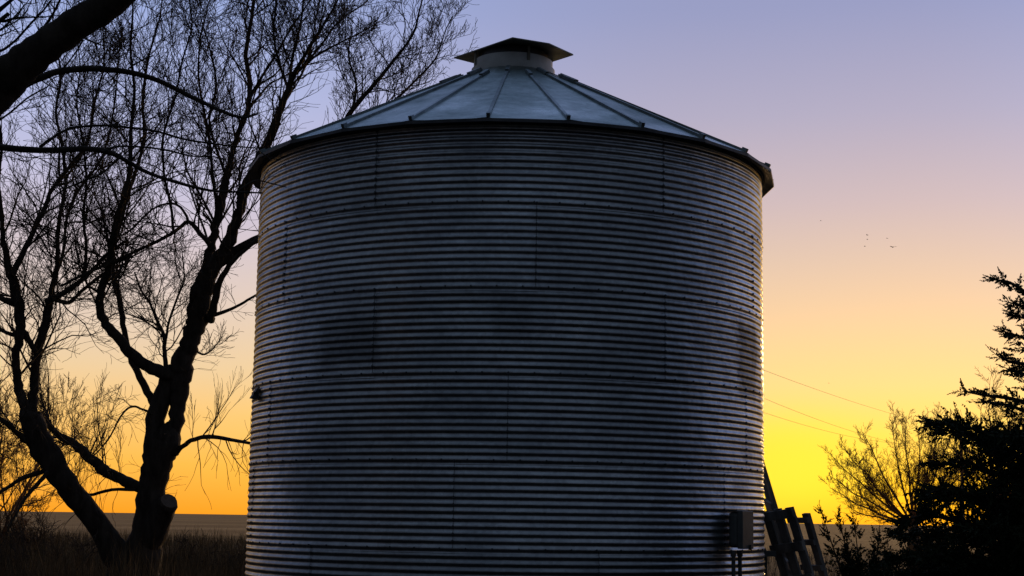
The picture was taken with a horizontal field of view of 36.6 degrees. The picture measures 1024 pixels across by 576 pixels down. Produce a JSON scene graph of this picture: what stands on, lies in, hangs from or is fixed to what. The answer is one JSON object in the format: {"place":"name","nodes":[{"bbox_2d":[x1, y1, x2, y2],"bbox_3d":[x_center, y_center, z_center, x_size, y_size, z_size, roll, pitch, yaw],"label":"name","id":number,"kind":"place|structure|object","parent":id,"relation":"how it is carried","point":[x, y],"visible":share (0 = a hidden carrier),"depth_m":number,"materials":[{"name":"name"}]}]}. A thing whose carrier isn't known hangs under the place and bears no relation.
{"place":"outdoors","nodes":[
{"label":"outdoors","id":0,"kind":"place"},
{"bbox_2d":[0,524,987,575],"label":"tall grass","id":1,"kind":"structure","parent":0,"point":[38,567],"depth_m":34.15,"materials":[{"name":"brown plant"}]},
{"bbox_2d":[1,511,986,575],"bbox_3d":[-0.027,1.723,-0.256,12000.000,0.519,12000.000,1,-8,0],"label":"ground","id":2,"kind":"structure","parent":0,"point":[207,523],"depth_m":234.44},
{"bbox_2d":[0,526,41,571],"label":"brush","id":3,"kind":"object","parent":2,"relation":"on","point":[14,546],"visible":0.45,"depth_m":34.29,"materials":[{"name":"brown plant"}]},
{"bbox_2d":[0,495,68,558],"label":"brush","id":4,"kind":"object","parent":2,"relation":"on","point":[41,532],"visible":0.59,"depth_m":47.82,"materials":[{"name":"brown plant"}]},
{"bbox_2d":[0,349,120,548],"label":"bare tree","id":5,"kind":"object","parent":2,"relation":"on","point":[16,471],"visible":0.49,"depth_m":48.23,"materials":[{"name":"brown plant"}]},
{"bbox_2d":[35,529,101,568],"bbox_3d":[-11.373,6.987,40.081,1.901,1.549,1.506,1,-8,0],"label":"brush","id":6,"kind":"object","parent":2,"relation":"on","point":[79,549],"visible":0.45,"depth_m":39.88,"materials":[{"name":"brown plant"}]},
{"bbox_2d":[0,0,290,260],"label":"overhanging tree","id":7,"kind":"object","parent":2,"relation":"on","point":[26,62],"visible":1,"depth_m":10.84,"materials":[{"name":"black plant"}]},
{"bbox_2d":[162,529,220,573],"bbox_3d":[-7.577,6.331,36.040,1.849,1.483,2.026,1,-8,0],"label":"brush","id":8,"kind":"object","parent":2,"relation":"on","point":[189,557],"visible":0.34,"depth_m":35.83,"materials":[{"name":"brown plant"}]},
{"bbox_2d":[181,543,246,575],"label":"brush","id":9,"kind":"object","parent":2,"relation":"on","point":[240,557],"visible":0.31,"depth_m":38.07,"materials":[{"name":"brown plant"}]},
{"bbox_2d":[0,0,478,575],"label":"bare tree","id":10,"kind":"object","parent":2,"relation":"on","point":[156,502],"visible":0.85,"depth_m":25.62,"materials":[{"name":"black plant"}]},
{"bbox_2d":[245,37,773,575],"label":"grain bin","id":11,"kind":"object","parent":2,"relation":"on","point":[509,319],"visible":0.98,"depth_m":14.81,"materials":[{"name":"metal"}]},
{"bbox_2d":[728,510,753,575],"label":"electrical box","id":12,"kind":"object","parent":11,"relation":"attached to","point":[740,529],"visible":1,"depth_m":15.19,"materials":[{"name":"grey metal"}]},
{"bbox_2d":[764,550,775,574],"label":"wall bracket","id":13,"kind":"object","parent":11,"relation":"attached to","point":[770,553],"depth_m":16.73,"materials":[{"name":"grey metal"}]},
{"bbox_2d":[763,462,791,575],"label":"plank frame","id":14,"kind":"object","parent":2,"relation":"on","point":[770,502],"visible":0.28,"depth_m":17.54,"materials":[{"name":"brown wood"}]},
{"bbox_2d":[764,506,814,575],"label":"slatted panel","id":15,"kind":"object","parent":2,"relation":"on","point":[789,547],"visible":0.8,"depth_m":17.03,"materials":[{"name":"brown wood"}]},
{"bbox_2d":[787,513,827,575],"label":"open frame","id":16,"kind":"object","parent":2,"relation":"on","point":[812,541],"visible":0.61,"depth_m":17.09,"materials":[{"name":"brown wood"}]},
{"bbox_2d":[813,500,902,575],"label":"juniper shrub","id":17,"kind":"object","parent":2,"relation":"on","point":[856,566],"visible":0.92,"depth_m":17.47,"materials":[{"name":"green plant"}]},
{"bbox_2d":[818,401,987,568],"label":"bare tree","id":18,"kind":"object","parent":2,"relation":"on","point":[872,486],"visible":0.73,"depth_m":61.73,"materials":[{"name":"brown plant"}]},
{"bbox_2d":[889,503,975,575],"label":"juniper shrub","id":19,"kind":"object","parent":2,"relation":"on","point":[922,565],"visible":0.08,"depth_m":15.97,"materials":[{"name":"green plant"}]},
{"bbox_2d":[872,266,1023,575],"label":"juniper","id":20,"kind":"object","parent":2,"relation":"on","point":[995,532],"visible":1,"depth_m":13.79,"materials":[{"name":"green plant"}]},
{"bbox_2d":[937,365,1023,497],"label":"juniper","id":21,"kind":"object","parent":2,"relation":"on","point":[990,415],"visible":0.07,"depth_m":69.58,"materials":[{"name":"plant"}]},
{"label":"utility pole","id":22,"kind":"object","parent":2,"relation":"on","visible":0},
{"bbox_2d":[764,370,909,418],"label":"power line","id":23,"kind":"object","parent":22,"relation":"attached to","point":[833,395],"visible":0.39,"depth_m":73.12,"materials":[{"name":"metal"}]},
{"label":"utility pole","id":24,"kind":"object","parent":2,"relation":"on","visible":0},
{"bbox_2d":[763,412,888,442],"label":"power line","id":25,"kind":"object","parent":24,"relation":"attached to","point":[812,427],"visible":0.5,"depth_m":72.58,"materials":[{"name":"metal"}]},
{"bbox_2d":[764,398,908,445],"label":"power line","id":26,"kind":"object","parent":24,"relation":"attached to","point":[823,421],"visible":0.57,"depth_m":73.31,"materials":[{"name":"metal"}]},
{"bbox_2d":[0,0,1023,525],"label":"sky","id":27,"kind":"structure","parent":0,"point":[901,122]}
]}

